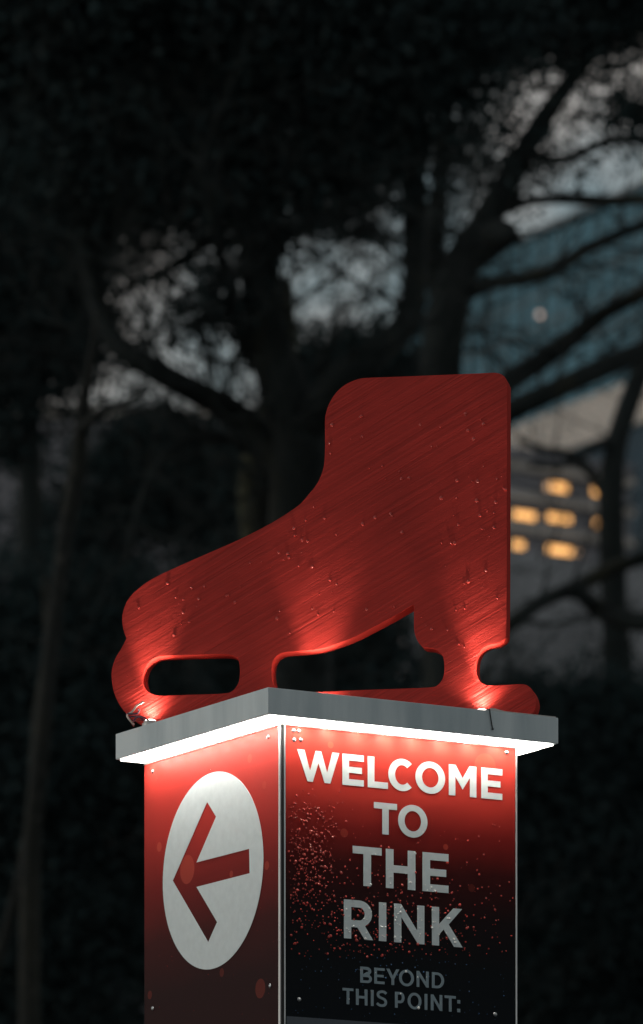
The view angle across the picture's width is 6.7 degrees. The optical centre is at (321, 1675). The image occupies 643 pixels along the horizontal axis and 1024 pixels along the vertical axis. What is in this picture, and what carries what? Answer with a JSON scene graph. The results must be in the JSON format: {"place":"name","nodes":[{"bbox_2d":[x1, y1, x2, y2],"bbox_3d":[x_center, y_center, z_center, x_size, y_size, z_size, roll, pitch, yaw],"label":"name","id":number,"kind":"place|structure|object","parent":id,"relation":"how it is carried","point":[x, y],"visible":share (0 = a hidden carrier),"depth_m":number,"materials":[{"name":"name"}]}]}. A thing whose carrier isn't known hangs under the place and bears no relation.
{"place":"outdoors","nodes":[
{"label":"outdoors","id":0,"kind":"place"},
{"bbox_2d":[0,406,257,1023],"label":"grey block","id":1,"kind":"structure","parent":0,"point":[7,483],"depth_m":300.45,"materials":[{"name":"concrete"}]},
{"bbox_2d":[14,500,47,529],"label":"window","id":2,"kind":"structure","parent":1,"relation":"in","point":[16,504],"depth_m":300.30,"materials":[{"name":"grey glass"}]},
{"bbox_2d":[14,445,48,475],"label":"window","id":3,"kind":"structure","parent":1,"relation":"in","point":[43,450],"depth_m":300.38,"materials":[{"name":"grey glass"}]},
{"bbox_2d":[137,557,153,586],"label":"window","id":4,"kind":"structure","parent":1,"relation":"in","point":[140,557],"depth_m":300.74,"materials":[{"name":"grey glass"}]},
{"bbox_2d":[171,558,191,568],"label":"window","id":5,"kind":"structure","parent":1,"relation":"in","point":[180,561],"depth_m":300.89,"materials":[{"name":"grey glass"}]},
{"bbox_2d":[41,36,642,406],"label":"sky","id":6,"kind":"structure","parent":0,"point":[607,163],"materials":[{"name":"grey"}]},
{"bbox_2d":[382,447,642,1022],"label":"office block","id":7,"kind":"structure","parent":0,"point":[528,511],"depth_m":398.50,"materials":[{"name":"grey concrete"}]},
{"bbox_2d":[511,539,523,550],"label":"window","id":8,"kind":"structure","parent":7,"relation":"in","point":[520,547],"depth_m":397.45,"materials":[{"name":"yellow"}]},
{"bbox_2d":[512,508,535,522],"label":"window","id":9,"kind":"structure","parent":7,"relation":"in","point":[517,514],"depth_m":397.74,"materials":[{"name":"yellow"}]},
{"bbox_2d":[544,481,549,491],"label":"window","id":10,"kind":"structure","parent":7,"relation":"in","point":[547,486],"depth_m":398.91,"materials":[{"name":"yellow"}]},
{"bbox_2d":[550,480,567,493],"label":"window","id":11,"kind":"structure","parent":7,"relation":"in","point":[558,489],"depth_m":399.49,"materials":[{"name":"yellow"}]},
{"bbox_2d":[547,511,570,525],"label":"window","id":12,"kind":"structure","parent":7,"relation":"in","point":[550,515],"depth_m":399.39,"materials":[{"name":"yellow"}]},
{"bbox_2d":[546,543,572,557],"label":"window","id":13,"kind":"structure","parent":7,"relation":"in","point":[556,550],"depth_m":399.49,"materials":[{"name":"yellow"}]},
{"bbox_2d":[591,485,597,497],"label":"window","id":14,"kind":"structure","parent":7,"relation":"in","point":[593,494],"depth_m":401.15,"materials":[{"name":"yellow"}]},
{"bbox_2d":[394,179,642,567],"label":"glass tower","id":15,"kind":"structure","parent":0,"point":[601,409],"depth_m":529.39,"materials":[{"name":"glass"}]},
{"label":"ground","id":16,"kind":"structure","parent":0,"visible":0},
{"bbox_2d":[0,575,49,966],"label":"slender tree","id":17,"kind":"object","parent":16,"relation":"on","point":[9,921],"visible":0.38,"depth_m":35.97,"materials":[{"name":"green plant"}]},
{"bbox_2d":[19,310,150,1023],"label":"slender tree","id":18,"kind":"object","parent":16,"relation":"on","point":[85,420],"visible":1,"depth_m":33.95,"materials":[{"name":"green plant"}]},
{"bbox_2d":[0,42,183,584],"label":"evergreen tree","id":19,"kind":"object","parent":16,"relation":"on","point":[27,454],"visible":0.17,"depth_m":51.69,"materials":[{"name":"green plant"}]},
{"bbox_2d":[0,340,256,596],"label":"evergreen tree","id":20,"kind":"object","parent":16,"relation":"on","point":[115,473],"visible":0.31,"depth_m":59.66,"materials":[{"name":"green plant"}]},
{"bbox_2d":[238,279,296,538],"bbox_3d":[-0.375,-4.210,40.118,0.651,11.951,0.882,0,0,0],"label":"mossy tree","id":21,"kind":"object","parent":16,"relation":"on","point":[264,497],"visible":0.09,"depth_m":39.83,"materials":[{"name":"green plant"}]},
{"bbox_2d":[113,519,501,1000],"bbox_3d":[-0.258,-5.062,55.997,5.032,13.667,3.678,0,0,0],"label":"evergreen tree","id":22,"kind":"object","parent":16,"relation":"on","point":[388,681],"visible":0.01,"depth_m":55.48,"materials":[{"name":"green plant"}]},
{"bbox_2d":[0,0,642,1010],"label":"old tree","id":23,"kind":"object","parent":16,"relation":"on","point":[256,134],"visible":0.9,"depth_m":37.62,"materials":[{"name":"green plant"}]},
{"bbox_2d":[176,283,479,548],"bbox_3d":[0.082,-6.476,57.943,3.221,16.512,2.883,0,0,0],"label":"evergreen tree","id":24,"kind":"object","parent":16,"relation":"on","point":[399,361],"visible":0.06,"depth_m":57.73,"materials":[{"name":"green plant"}]},
{"bbox_2d":[116,687,557,1023],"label":"sign pillar","id":25,"kind":"structure","parent":16,"relation":"on","point":[401,776],"depth_m":10.07,"materials":[{"name":"red metal"}]},
{"bbox_2d":[126,701,148,726],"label":"loose wires","id":26,"kind":"object","parent":25,"relation":"on","point":[134,714],"visible":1,"depth_m":10.26,"materials":[{"name":"black"}]},
{"bbox_2d":[142,719,155,725],"bbox_3d":[-0.320,-1.777,10.261,0.029,0.014,0.029,0,0,10],"label":"spotlight","id":27,"kind":"object","parent":25,"relation":"on","point":[146,722],"visible":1,"depth_m":10.25,"materials":[{"name":"grey metal"}]},
{"bbox_2d":[112,373,539,725],"bbox_3d":[0.006,-2.090,10.251,0.803,0.640,0.045,0,0,10],"label":"skate cutout","id":28,"kind":"object","parent":25,"relation":"on","point":[365,564],"visible":0.94,"depth_m":10.21,"materials":[{"name":"red metal"}]},
{"bbox_2d":[115,386,506,699],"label":"raindrops","id":29,"kind":"object","parent":28,"relation":"attached to","point":[362,524],"visible":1,"depth_m":10.21,"materials":[{"name":"red"}]},
{"bbox_2d":[154,772,513,1019],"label":"printed speckles","id":30,"kind":"object","parent":25,"relation":"attached to","point":[344,883],"visible":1,"depth_m":9.98,"materials":[{"name":"red"}]},
{"bbox_2d":[318,0,642,1023],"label":"leaning tree","id":31,"kind":"object","parent":16,"relation":"on","point":[624,14],"visible":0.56,"depth_m":44.84,"materials":[{"name":"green plant"}]},
{"bbox_2d":[401,631,642,1023],"bbox_3d":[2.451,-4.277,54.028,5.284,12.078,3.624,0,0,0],"label":"hedge","id":32,"kind":"object","parent":16,"relation":"on","point":[580,782],"visible":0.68,"depth_m":53.26,"materials":[{"name":"green plant"}]},
{"bbox_2d":[497,236,642,685],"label":"side tree","id":33,"kind":"object","parent":16,"relation":"on","point":[612,546],"visible":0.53,"depth_m":56.83,"materials":[{"name":"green plant"}]}
]}

